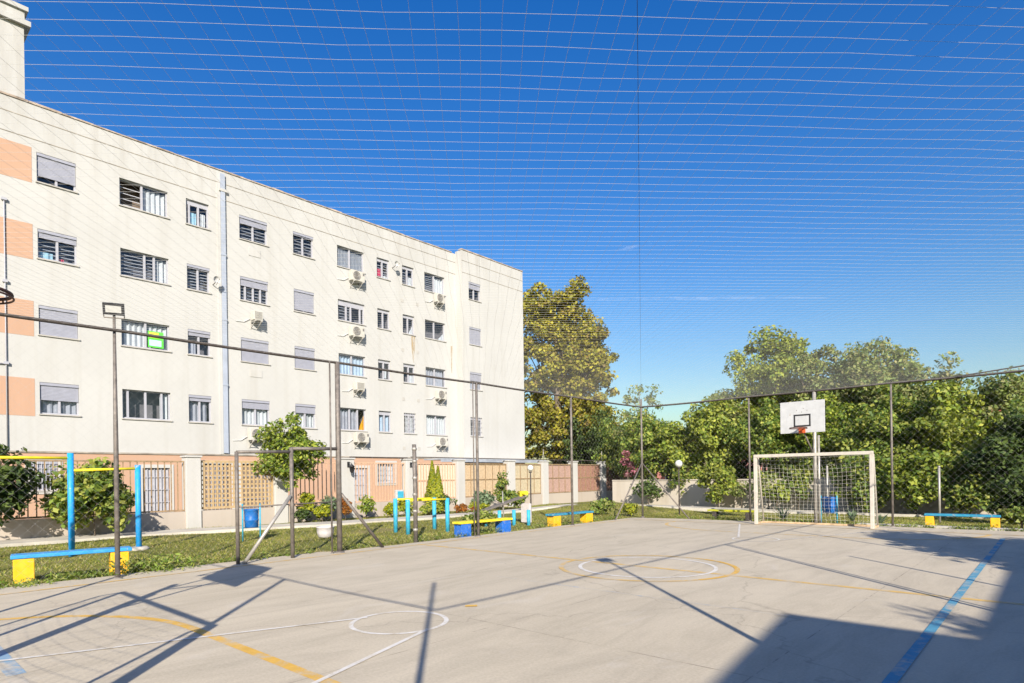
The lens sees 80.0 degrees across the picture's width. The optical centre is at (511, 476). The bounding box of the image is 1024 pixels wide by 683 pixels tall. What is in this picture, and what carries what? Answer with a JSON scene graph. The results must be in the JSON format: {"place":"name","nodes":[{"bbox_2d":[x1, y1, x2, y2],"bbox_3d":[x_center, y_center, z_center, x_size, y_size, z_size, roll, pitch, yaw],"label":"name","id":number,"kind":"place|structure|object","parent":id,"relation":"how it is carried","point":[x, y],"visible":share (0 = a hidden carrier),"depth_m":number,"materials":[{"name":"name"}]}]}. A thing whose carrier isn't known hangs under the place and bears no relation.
{"place":"outdoors","nodes":[
{"label":"outdoors","id":0,"kind":"place"},
{"bbox_2d":[0,504,989,547],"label":"path","id":1,"kind":"structure","parent":0,"point":[37,541],"depth_m":20.01,"materials":[{"name":"concrete"}]},
{"bbox_2d":[0,518,1023,682],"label":"court","id":2,"kind":"object","parent":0,"point":[647,600],"visible":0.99,"depth_m":6.89,"materials":[{"name":"concrete"}]},
{"bbox_2d":[0,0,1023,588],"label":"court cage","id":3,"kind":"object","parent":2,"relation":"on","point":[260,322],"visible":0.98,"depth_m":9.43,"materials":[{"name":"metal"}]},
{"bbox_2d":[780,392,824,522],"bbox_3d":[8.548,-0.491,17.837,1.082,4.020,0.904,-1,0,9],"label":"basketball hoop","id":4,"kind":"object","parent":2,"relation":"on","point":[803,417],"visible":0.98,"depth_m":18.07,"materials":[{"name":"metal"}]},
{"bbox_2d":[753,451,878,528],"bbox_3d":[8.646,0.380,17.506,3.150,2.075,0.690,-1,0,42],"label":"football goal","id":5,"kind":"object","parent":2,"relation":"on","point":[873,521],"visible":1,"depth_m":17.39,"materials":[{"name":"white paint"}]},
{"bbox_2d":[0,474,1023,588],"bbox_3d":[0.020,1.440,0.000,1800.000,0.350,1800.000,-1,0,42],"label":"ground","id":6,"kind":"structure","parent":0,"point":[319,545],"depth_m":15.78,"materials":[{"name":"green plant"}]},
{"bbox_2d":[0,443,46,526],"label":"shrub","id":7,"kind":"object","parent":6,"relation":"on","point":[18,476],"visible":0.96,"depth_m":15.75,"materials":[{"name":"green plant"}]},
{"bbox_2d":[10,546,131,582],"bbox_3d":[-7.324,1.482,10.210,1.634,0.475,0.340,-1,0,-38],"label":"bench","id":8,"kind":"object","parent":6,"relation":"on","point":[26,564],"visible":0.7,"depth_m":9.87,"materials":[{"name":"yellow paint"}]},
{"bbox_2d":[0,453,149,556],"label":"pull up bars","id":9,"kind":"object","parent":6,"relation":"on","point":[71,470],"visible":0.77,"depth_m":13.33,"materials":[{"name":"blue paint"}]},
{"bbox_2d":[39,457,134,535],"bbox_3d":[-11.816,0.635,17.110,2.433,2.347,2.496,-1,0,-30],"label":"shrub","id":10,"kind":"object","parent":6,"relation":"on","point":[95,503],"visible":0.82,"depth_m":16.81,"materials":[{"name":"green plant"}]},
{"bbox_2d":[102,302,124,578],"bbox_3d":[-6.341,-0.517,9.775,0.292,4.494,0.193,-1,0,-26],"label":"floodlight","id":11,"kind":"object","parent":6,"relation":"on","point":[112,311],"visible":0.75,"depth_m":9.76,"materials":[{"name":"metal"}]},
{"bbox_2d":[242,503,260,540],"bbox_3d":[-6.779,1.201,15.891,0.367,0.970,0.367,-1,0,15],"label":"litter bin","id":12,"kind":"object","parent":6,"relation":"on","point":[253,514],"visible":0.98,"depth_m":15.78,"materials":[{"name":"paint"}]},
{"bbox_2d":[0,0,546,519],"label":"apartment building","id":13,"kind":"structure","parent":6,"relation":"on","point":[244,272],"depth_m":25.93,"materials":[{"name":"white paint"}]},
{"bbox_2d":[30,461,57,491],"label":"window","id":14,"kind":"structure","parent":13,"relation":"in","point":[40,467],"depth_m":21.72,"materials":[{"name":"white metal"}]},
{"bbox_2d":[35,152,77,193],"bbox_3d":[-16.619,-10.925,22.187,0.740,1.240,1.360,-1,0,42],"label":"window","id":15,"kind":"structure","parent":13,"relation":"in","point":[42,170],"depth_m":22.06,"materials":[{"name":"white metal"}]},
{"bbox_2d":[36,229,78,266],"bbox_3d":[-16.581,-8.225,22.187,0.740,1.240,1.360,-1,0,42],"label":"window","id":16,"kind":"structure","parent":13,"relation":"in","point":[57,257],"depth_m":22.23,"materials":[{"name":"white metal"}]},
{"bbox_2d":[38,305,79,340],"bbox_3d":[-16.345,-5.505,22.017,0.220,1.083,1.250,-1,0,42],"label":"window","id":17,"kind":"structure","parent":13,"relation":"in","point":[68,315],"depth_m":22.00,"materials":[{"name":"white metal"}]},
{"bbox_2d":[39,382,80,416],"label":"window","id":18,"kind":"structure","parent":13,"relation":"in","point":[64,391],"depth_m":22.05,"materials":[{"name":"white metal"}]},
{"bbox_2d":[118,178,169,218],"bbox_3d":[-14.732,-10.952,24.290,0.740,1.240,1.910,-1,0,42],"label":"window","id":19,"kind":"structure","parent":13,"relation":"in","point":[157,199],"depth_m":24.36,"materials":[{"name":"white metal"}]},
{"bbox_2d":[119,249,170,285],"bbox_3d":[-14.694,-8.252,24.290,0.740,1.240,1.910,-1,0,42],"label":"window","id":20,"kind":"structure","parent":13,"relation":"in","point":[155,269],"depth_m":24.40,"materials":[{"name":"white metal"}]},
{"bbox_2d":[120,319,171,352],"bbox_3d":[-14.656,-5.552,24.290,0.740,1.240,1.910,-1,0,42],"label":"window","id":21,"kind":"structure","parent":13,"relation":"in","point":[128,340],"depth_m":24.11,"materials":[{"name":"white metal"}]},
{"bbox_2d":[148,331,163,348],"bbox_3d":[-14.214,-5.439,24.372,0.025,0.640,0.560,-1,0,42],"label":"window sign","id":22,"kind":"object","parent":21,"relation":"attached to","point":[155,342],"visible":0.83,"depth_m":24.36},
{"bbox_2d":[121,389,172,421],"bbox_3d":[-14.617,-2.793,24.290,0.740,1.320,1.910,-1,0,42],"label":"window","id":23,"kind":"structure","parent":13,"relation":"in","point":[161,401],"depth_m":24.52,"materials":[{"name":"white metal"}]},
{"bbox_2d":[138,464,173,512],"bbox_3d":[-14.175,0.541,24.332,0.150,2.000,1.260,-1,0,42],"label":"window","id":24,"kind":"structure","parent":13,"relation":"in","point":[147,471],"depth_m":24.35,"materials":[{"name":"white metal"}]},
{"bbox_2d":[185,199,210,230],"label":"window","id":25,"kind":"structure","parent":13,"relation":"in","point":[194,211],"depth_m":25.69,"materials":[{"name":"white metal"}]},
{"bbox_2d":[186,265,211,293],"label":"window","id":26,"kind":"structure","parent":13,"relation":"in","point":[200,286],"depth_m":25.92,"materials":[{"name":"white metal"}]},
{"bbox_2d":[187,329,212,357],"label":"window","id":27,"kind":"structure","parent":13,"relation":"in","point":[201,336],"depth_m":25.80,"materials":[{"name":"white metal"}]},
{"bbox_2d":[188,395,213,423],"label":"window","id":28,"kind":"structure","parent":13,"relation":"in","point":[196,401],"depth_m":25.67,"materials":[{"name":"white metal"}]},
{"bbox_2d":[201,460,234,510],"bbox_3d":[-12.600,0.424,26.089,0.150,2.190,1.480,-1,0,42],"label":"lattice screen","id":29,"kind":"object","parent":13,"relation":"in","point":[210,468],"depth_m":26.13,"materials":[{"name":"brown paint"}]},
{"bbox_2d":[239,215,268,246],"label":"window","id":30,"kind":"structure","parent":13,"relation":"in","point":[257,230],"depth_m":27.63,"materials":[{"name":"white metal"}]},
{"bbox_2d":[239,463,268,508],"bbox_3d":[-11.499,0.408,27.317,0.150,2.190,1.580,-1,0,42],"label":"lattice screen","id":31,"kind":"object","parent":13,"relation":"in","point":[259,477],"depth_m":27.25,"materials":[{"name":"brown paint"}]},
{"bbox_2d":[240,276,269,305],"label":"window","id":32,"kind":"structure","parent":13,"relation":"in","point":[259,291],"depth_m":27.57,"materials":[{"name":"white metal"}]},
{"bbox_2d":[240,337,270,365],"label":"window","id":33,"kind":"structure","parent":13,"relation":"in","point":[262,359],"depth_m":27.37,"materials":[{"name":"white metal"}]},
{"bbox_2d":[241,399,269,426],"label":"window","id":34,"kind":"structure","parent":13,"relation":"in","point":[250,415],"depth_m":27.46,"materials":[{"name":"white metal"}]},
{"bbox_2d":[292,231,314,259],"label":"window","id":35,"kind":"structure","parent":13,"relation":"in","point":[297,242],"depth_m":29.57,"materials":[{"name":"white metal"}]},
{"bbox_2d":[293,289,315,315],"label":"window","id":36,"kind":"structure","parent":13,"relation":"in","point":[302,300],"depth_m":29.17,"materials":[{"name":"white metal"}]},
{"bbox_2d":[294,346,316,371],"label":"window","id":37,"kind":"structure","parent":13,"relation":"in","point":[305,364],"depth_m":29.14,"materials":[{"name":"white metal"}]},
{"bbox_2d":[295,404,317,428],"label":"window","id":38,"kind":"structure","parent":13,"relation":"in","point":[307,416],"depth_m":29.28,"materials":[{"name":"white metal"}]},
{"bbox_2d":[337,325,364,344],"bbox_3d":[-8.098,-7.156,30.820,0.448,0.860,1.381,-1,0,42],"label":"air conditioner","id":39,"kind":"object","parent":13,"relation":"attached to","point":[354,332],"visible":0.96,"depth_m":30.88,"materials":[{"name":"beige metal"}]},
{"bbox_2d":[337,246,365,273],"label":"window","id":40,"kind":"structure","parent":13,"relation":"in","point":[344,257],"depth_m":31.21,"materials":[{"name":"white metal"}]},
{"bbox_2d":[337,300,365,325],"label":"window","id":41,"kind":"structure","parent":13,"relation":"in","point":[358,310],"depth_m":31.48,"materials":[{"name":"white metal"}]},
{"bbox_2d":[339,353,366,377],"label":"window","id":42,"kind":"structure","parent":13,"relation":"in","point":[345,369],"depth_m":31.21,"materials":[{"name":"glass"}]},
{"bbox_2d":[340,408,367,431],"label":"window","id":43,"kind":"structure","parent":13,"relation":"in","point":[352,423],"depth_m":31.34,"materials":[{"name":"white metal"}]},
{"bbox_2d":[346,269,364,289],"bbox_3d":[-8.105,-9.976,30.857,0.448,0.860,1.381,-1,0,42],"label":"air conditioner","id":44,"kind":"object","parent":13,"relation":"attached to","point":[358,274],"visible":0.93,"depth_m":30.95,"materials":[{"name":"beige metal"}]},
{"bbox_2d":[347,432,368,449],"bbox_3d":[-7.902,-1.798,30.954,0.448,0.860,1.381,-1,0,42],"label":"air conditioner","id":45,"kind":"object","parent":13,"relation":"attached to","point":[358,439],"visible":0.97,"depth_m":31.02,"materials":[{"name":"beige metal"}]},
{"bbox_2d":[354,465,369,502],"bbox_3d":[-7.865,0.452,31.366,0.150,2.000,1.260,-1,0,42],"label":"door","id":46,"kind":"structure","parent":13,"relation":"in","point":[360,491],"depth_m":31.50,"materials":[{"name":"white metal"}]},
{"bbox_2d":[376,258,390,280],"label":"window","id":47,"kind":"structure","parent":13,"relation":"in","point":[381,271],"depth_m":32.81,"materials":[{"name":"white metal"}]},
{"bbox_2d":[377,309,390,330],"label":"window","id":48,"kind":"structure","parent":13,"relation":"in","point":[383,315],"depth_m":32.94,"materials":[{"name":"white metal"}]},
{"bbox_2d":[378,360,391,380],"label":"window","id":49,"kind":"structure","parent":13,"relation":"in","point":[384,365],"depth_m":32.92,"materials":[{"name":"white metal"}]},
{"bbox_2d":[378,411,392,432],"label":"window","id":50,"kind":"structure","parent":13,"relation":"in","point":[384,425],"depth_m":32.68,"materials":[{"name":"white metal"}]},
{"bbox_2d":[377,464,395,483],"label":"window","id":51,"kind":"structure","parent":13,"relation":"in","point":[385,468],"depth_m":32.73,"materials":[{"name":"white metal"}]},
{"bbox_2d":[402,315,415,335],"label":"window","id":52,"kind":"structure","parent":13,"relation":"in","point":[407,329],"depth_m":34.17,"materials":[{"name":"white metal"}]},
{"bbox_2d":[404,413,416,434],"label":"window","id":53,"kind":"structure","parent":13,"relation":"in","point":[408,429],"depth_m":33.90,"materials":[{"name":"white metal"}]},
{"bbox_2d":[424,272,445,296],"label":"window","id":54,"kind":"structure","parent":13,"relation":"in","point":[436,283],"depth_m":35.69,"materials":[{"name":"white metal"}]},
{"bbox_2d":[425,320,445,341],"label":"window","id":55,"kind":"structure","parent":13,"relation":"in","point":[429,332],"depth_m":35.86,"materials":[{"name":"white metal"}]},
{"bbox_2d":[425,367,446,388],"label":"window","id":56,"kind":"structure","parent":13,"relation":"in","point":[432,382],"depth_m":35.43,"materials":[{"name":"white glass"}]},
{"bbox_2d":[426,415,447,435],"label":"window","id":57,"kind":"structure","parent":13,"relation":"in","point":[432,426],"depth_m":35.41,"materials":[{"name":"white metal"}]},
{"bbox_2d":[250,411,328,522],"bbox_3d":[-7.914,-0.249,21.722,2.835,4.004,2.493,-1,0,42],"label":"garden tree","id":58,"kind":"object","parent":6,"relation":"on","point":[286,441],"visible":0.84,"depth_m":21.24,"materials":[{"name":"green plant"}]},
{"bbox_2d":[296,492,315,521],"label":"shrub","id":59,"kind":"object","parent":6,"relation":"on","point":[308,497],"visible":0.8,"depth_m":22.22,"materials":[{"name":"green plant"}]},
{"bbox_2d":[0,449,625,539],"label":"boundary fence","id":60,"kind":"object","parent":6,"relation":"on","point":[192,490],"visible":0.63,"depth_m":23.57,"materials":[{"name":"white paint"}]},
{"bbox_2d":[312,504,333,521],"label":"shrub","id":61,"kind":"object","parent":6,"relation":"on","point":[322,510],"visible":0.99,"depth_m":22.00,"materials":[{"name":"green plant"}]},
{"bbox_2d":[355,495,376,518],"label":"shrub","id":62,"kind":"object","parent":6,"relation":"on","point":[368,503],"visible":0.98,"depth_m":23.81,"materials":[{"name":"green plant"}]},
{"bbox_2d":[412,444,417,542],"bbox_3d":[-2.342,0.453,14.750,0.121,2.441,0.122,-1,0,42],"label":"steel post","id":63,"kind":"object","parent":6,"relation":"on","point":[415,506],"visible":0.95,"depth_m":14.71,"materials":[{"name":"grey metal"}]},
{"bbox_2d":[393,497,449,534],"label":"parallel bars","id":64,"kind":"object","parent":6,"relation":"on","point":[407,503],"visible":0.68,"depth_m":17.66,"materials":[{"name":"paint"}]},
{"bbox_2d":[423,460,440,512],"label":"cypress","id":65,"kind":"object","parent":6,"relation":"on","point":[431,484],"visible":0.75,"depth_m":25.80,"materials":[{"name":"green plant"}]},
{"bbox_2d":[434,465,444,514],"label":"cypress","id":66,"kind":"object","parent":6,"relation":"on","point":[439,486],"visible":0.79,"depth_m":25.88,"materials":[{"name":"green plant"}]},
{"bbox_2d":[460,509,496,527],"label":"shrub","id":67,"kind":"object","parent":6,"relation":"on","point":[489,514],"visible":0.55,"depth_m":16.99,"materials":[{"name":"green plant"}]},
{"bbox_2d":[452,517,512,536],"bbox_3d":[-0.778,1.409,16.704,0.340,0.435,1.981,-1,0,44],"label":"bench","id":68,"kind":"object","parent":6,"relation":"on","point":[503,524],"visible":0.76,"depth_m":16.45,"materials":[{"name":"blue paint"}]},
{"bbox_2d":[471,489,495,506],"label":"shrub","id":69,"kind":"object","parent":6,"relation":"on","point":[487,496],"visible":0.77,"depth_m":27.07,"materials":[{"name":"green plant"}]},
{"bbox_2d":[493,470,510,509],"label":"shrub","id":70,"kind":"object","parent":6,"relation":"on","point":[500,485],"visible":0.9,"depth_m":27.78,"materials":[{"name":"green plant"}]},
{"bbox_2d":[481,491,530,526],"bbox_3d":[-0.033,1.065,19.537,1.702,1.151,1.030,-1,0,-37],"label":"sit up bench","id":71,"kind":"object","parent":6,"relation":"on","point":[522,494],"visible":0.63,"depth_m":19.50,"materials":[{"name":"paint"}]},
{"bbox_2d":[545,511,593,526],"bbox_3d":[1.889,1.381,19.752,0.320,0.415,2.082,-1,0,45],"label":"bench","id":72,"kind":"object","parent":6,"relation":"on","point":[586,516],"visible":0.78,"depth_m":19.29,"materials":[{"name":"yellow paint"}]},
{"bbox_2d":[523,275,624,463],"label":"plane tree","id":73,"kind":"object","parent":6,"relation":"on","point":[555,415],"visible":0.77,"depth_m":46.40,"materials":[{"name":"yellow plant"}]},
{"bbox_2d":[559,407,625,465],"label":"dark tree","id":74,"kind":"object","parent":6,"relation":"on","point":[588,446],"visible":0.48,"depth_m":45.12,"materials":[{"name":"green plant"}]},
{"bbox_2d":[589,497,614,514],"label":"shrub","id":75,"kind":"object","parent":6,"relation":"on","point":[600,506],"visible":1,"depth_m":23.48,"materials":[{"name":"green plant"}]},
{"bbox_2d":[591,417,648,479],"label":"hedge tree","id":76,"kind":"object","parent":6,"relation":"on","point":[611,444],"visible":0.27,"depth_m":38.10,"materials":[{"name":"green plant"}]},
{"bbox_2d":[620,450,637,479],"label":"shrub","id":77,"kind":"object","parent":6,"relation":"on","point":[628,463],"visible":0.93,"depth_m":31.00,"materials":[{"name":"pink plant"}]},
{"bbox_2d":[611,384,669,479],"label":"hedge tree","id":78,"kind":"object","parent":6,"relation":"on","point":[627,416],"visible":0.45,"depth_m":33.26,"materials":[{"name":"green plant"}]},
{"bbox_2d":[629,475,663,503],"bbox_3d":[6.456,0.739,29.250,1.719,1.621,1.770,-1,0,42],"label":"shrub","id":79,"kind":"object","parent":6,"relation":"on","point":[651,488],"visible":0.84,"depth_m":29.01,"materials":[{"name":"green plant"}]},
{"bbox_2d":[615,408,695,479],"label":"hedge tree","id":80,"kind":"object","parent":6,"relation":"on","point":[649,455],"visible":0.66,"depth_m":30.89,"materials":[{"name":"green plant"}]},
{"bbox_2d":[667,468,701,495],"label":"shrub","id":81,"kind":"object","parent":6,"relation":"on","point":[687,475],"visible":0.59,"depth_m":28.51,"materials":[{"name":"green plant"}]},
{"bbox_2d":[653,395,750,473],"bbox_3d":[9.221,-1.177,29.520,4.388,5.381,3.909,-1,0,-6],"label":"hedge tree","id":82,"kind":"object","parent":6,"relation":"on","point":[702,455],"visible":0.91,"depth_m":28.95,"materials":[{"name":"green plant"}]},
{"bbox_2d":[695,458,738,506],"bbox_3d":[8.937,0.353,26.520,1.777,2.322,1.883,-1,0,42],"label":"shrub","id":83,"kind":"object","parent":6,"relation":"on","point":[718,491],"visible":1,"depth_m":26.14,"materials":[{"name":"green plant"}]},
{"bbox_2d":[685,388,759,465],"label":"hedge tree","id":84,"kind":"object","parent":6,"relation":"on","point":[723,394],"visible":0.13,"depth_m":30.29,"materials":[{"name":"green plant"}]},
{"bbox_2d":[731,481,753,507],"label":"shrub","id":85,"kind":"object","parent":6,"relation":"on","point":[737,492],"visible":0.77,"depth_m":26.14,"materials":[{"name":"green plant"}]},
{"bbox_2d":[718,397,805,478],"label":"hedge tree","id":86,"kind":"object","parent":6,"relation":"on","point":[758,446],"visible":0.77,"depth_m":27.03,"materials":[{"name":"green plant"}]},
{"bbox_2d":[722,324,824,438],"bbox_3d":[12.828,-3.041,29.980,4.968,9.001,4.633,-1,0,42],"label":"hedge tree","id":87,"kind":"object","parent":6,"relation":"on","point":[779,363],"visible":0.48,"depth_m":29.49,"materials":[{"name":"green plant"}]},
{"bbox_2d":[758,479,791,509],"bbox_3d":[10.585,0.811,24.530,1.315,1.359,1.055,-1,0,17],"label":"shrub","id":88,"kind":"object","parent":6,"relation":"on","point":[778,488],"visible":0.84,"depth_m":24.47,"materials":[{"name":"green plant"}]},
{"bbox_2d":[776,464,817,509],"bbox_3d":[11.678,0.484,24.690,1.613,1.981,1.584,-1,0,-24],"label":"shrub","id":89,"kind":"object","parent":6,"relation":"on","point":[796,485],"visible":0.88,"depth_m":24.58,"materials":[{"name":"green plant"}]},
{"bbox_2d":[612,478,1004,514],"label":"garden wall","id":90,"kind":"structure","parent":6,"relation":"on","point":[696,497],"depth_m":26.77,"materials":[{"name":"beige paint"}]},
{"bbox_2d":[768,391,862,477],"bbox_3d":[13.200,-1.087,26.016,3.536,5.084,3.552,-1,0,-37],"label":"hedge tree","id":91,"kind":"object","parent":6,"relation":"on","point":[830,410],"visible":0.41,"depth_m":25.32,"materials":[{"name":"green plant"}]},
{"bbox_2d":[779,344,868,445],"bbox_3d":[14.247,-2.309,27.827,4.234,7.497,3.875,-1,0,42],"label":"hedge tree","id":92,"kind":"object","parent":6,"relation":"on","point":[821,364],"visible":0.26,"depth_m":27.57,"materials":[{"name":"green plant"}]},
{"bbox_2d":[821,496,837,523],"bbox_3d":[9.498,1.020,18.295,0.368,0.870,0.368,-1,0,-21],"label":"litter bin","id":93,"kind":"object","parent":6,"relation":"on","point":[827,502],"visible":0.84,"depth_m":18.17,"materials":[{"name":"paint"}]},
{"bbox_2d":[828,449,897,512],"bbox_3d":[12.827,0.233,22.443,2.424,2.451,2.278,-1,0,42],"label":"shrub","id":94,"kind":"object","parent":6,"relation":"on","point":[858,493],"visible":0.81,"depth_m":22.00,"materials":[{"name":"green plant"}]},
{"bbox_2d":[816,335,936,418],"bbox_3d":[15.514,-2.220,26.171,4.806,7.282,4.523,-1,0,42],"label":"hedge tree","id":95,"kind":"object","parent":6,"relation":"on","point":[863,394],"visible":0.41,"depth_m":25.36,"materials":[{"name":"green plant"}]},
{"bbox_2d":[826,384,939,473],"bbox_3d":[14.526,-1.098,23.953,4.059,5.067,3.971,-1,0,42],"label":"hedge tree","id":96,"kind":"object","parent":6,"relation":"on","point":[880,426],"visible":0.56,"depth_m":23.30,"materials":[{"name":"green plant"}]},
{"bbox_2d":[875,447,957,513],"bbox_3d":[13.988,0.223,21.010,2.376,2.440,2.326,-1,0,11],"label":"shrub","id":97,"kind":"object","parent":6,"relation":"on","point":[905,485],"visible":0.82,"depth_m":20.61,"materials":[{"name":"green plant"}]},
{"bbox_2d":[888,351,969,439],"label":"hedge tree","id":98,"kind":"object","parent":6,"relation":"on","point":[924,387],"visible":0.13,"depth_m":24.11,"materials":[{"name":"green plant"}]},
{"bbox_2d":[856,523,1022,531],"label":"kerb","id":99,"kind":"structure","parent":6,"relation":"on","point":[945,527],"depth_m":16.29,"materials":[{"name":"concrete"}]},
{"bbox_2d":[894,380,1005,480],"bbox_3d":[15.933,-1.024,22.220,3.972,4.880,3.273,-1,0,4],"label":"hedge tree","id":100,"kind":"object","parent":6,"relation":"on","point":[973,427],"visible":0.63,"depth_m":21.62,"materials":[{"name":"green plant"}]},
{"bbox_2d":[924,513,1000,527],"bbox_3d":[12.145,1.235,16.494,1.661,0.415,0.320,-1,0,40],"label":"bench","id":101,"kind":"object","parent":6,"relation":"on","point":[929,517],"visible":0.68,"depth_m":16.34,"materials":[{"name":"yellow paint"}]},
{"bbox_2d":[918,448,1007,517],"bbox_3d":[14.755,0.258,19.845,2.349,2.348,2.431,-1,0,2],"label":"shrub","id":102,"kind":"object","parent":6,"relation":"on","point":[968,494],"visible":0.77,"depth_m":19.55,"materials":[{"name":"green plant"}]},
{"bbox_2d":[956,366,1023,430],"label":"hedge tree","id":103,"kind":"object","parent":6,"relation":"on","point":[1010,386],"visible":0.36,"depth_m":21.64,"materials":[{"name":"green plant"}]},
{"bbox_2d":[964,412,1023,492],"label":"hedge tree","id":104,"kind":"object","parent":6,"relation":"on","point":[1007,444],"visible":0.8,"depth_m":18.49,"materials":[{"name":"green plant"}]},
{"bbox_2d":[984,464,1023,524],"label":"shrub","id":105,"kind":"object","parent":6,"relation":"on","point":[1015,486],"visible":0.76,"depth_m":17.21,"materials":[{"name":"green plant"}]},
{"bbox_2d":[996,503,1023,528],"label":"shrub","id":106,"kind":"object","parent":6,"relation":"on","point":[1011,515],"visible":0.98,"depth_m":15.81,"materials":[{"name":"green plant"}]},
{"bbox_2d":[12,0,1023,467],"label":"sky","id":107,"kind":"structure","parent":0,"point":[479,203],"materials":[{"name":"blue"}]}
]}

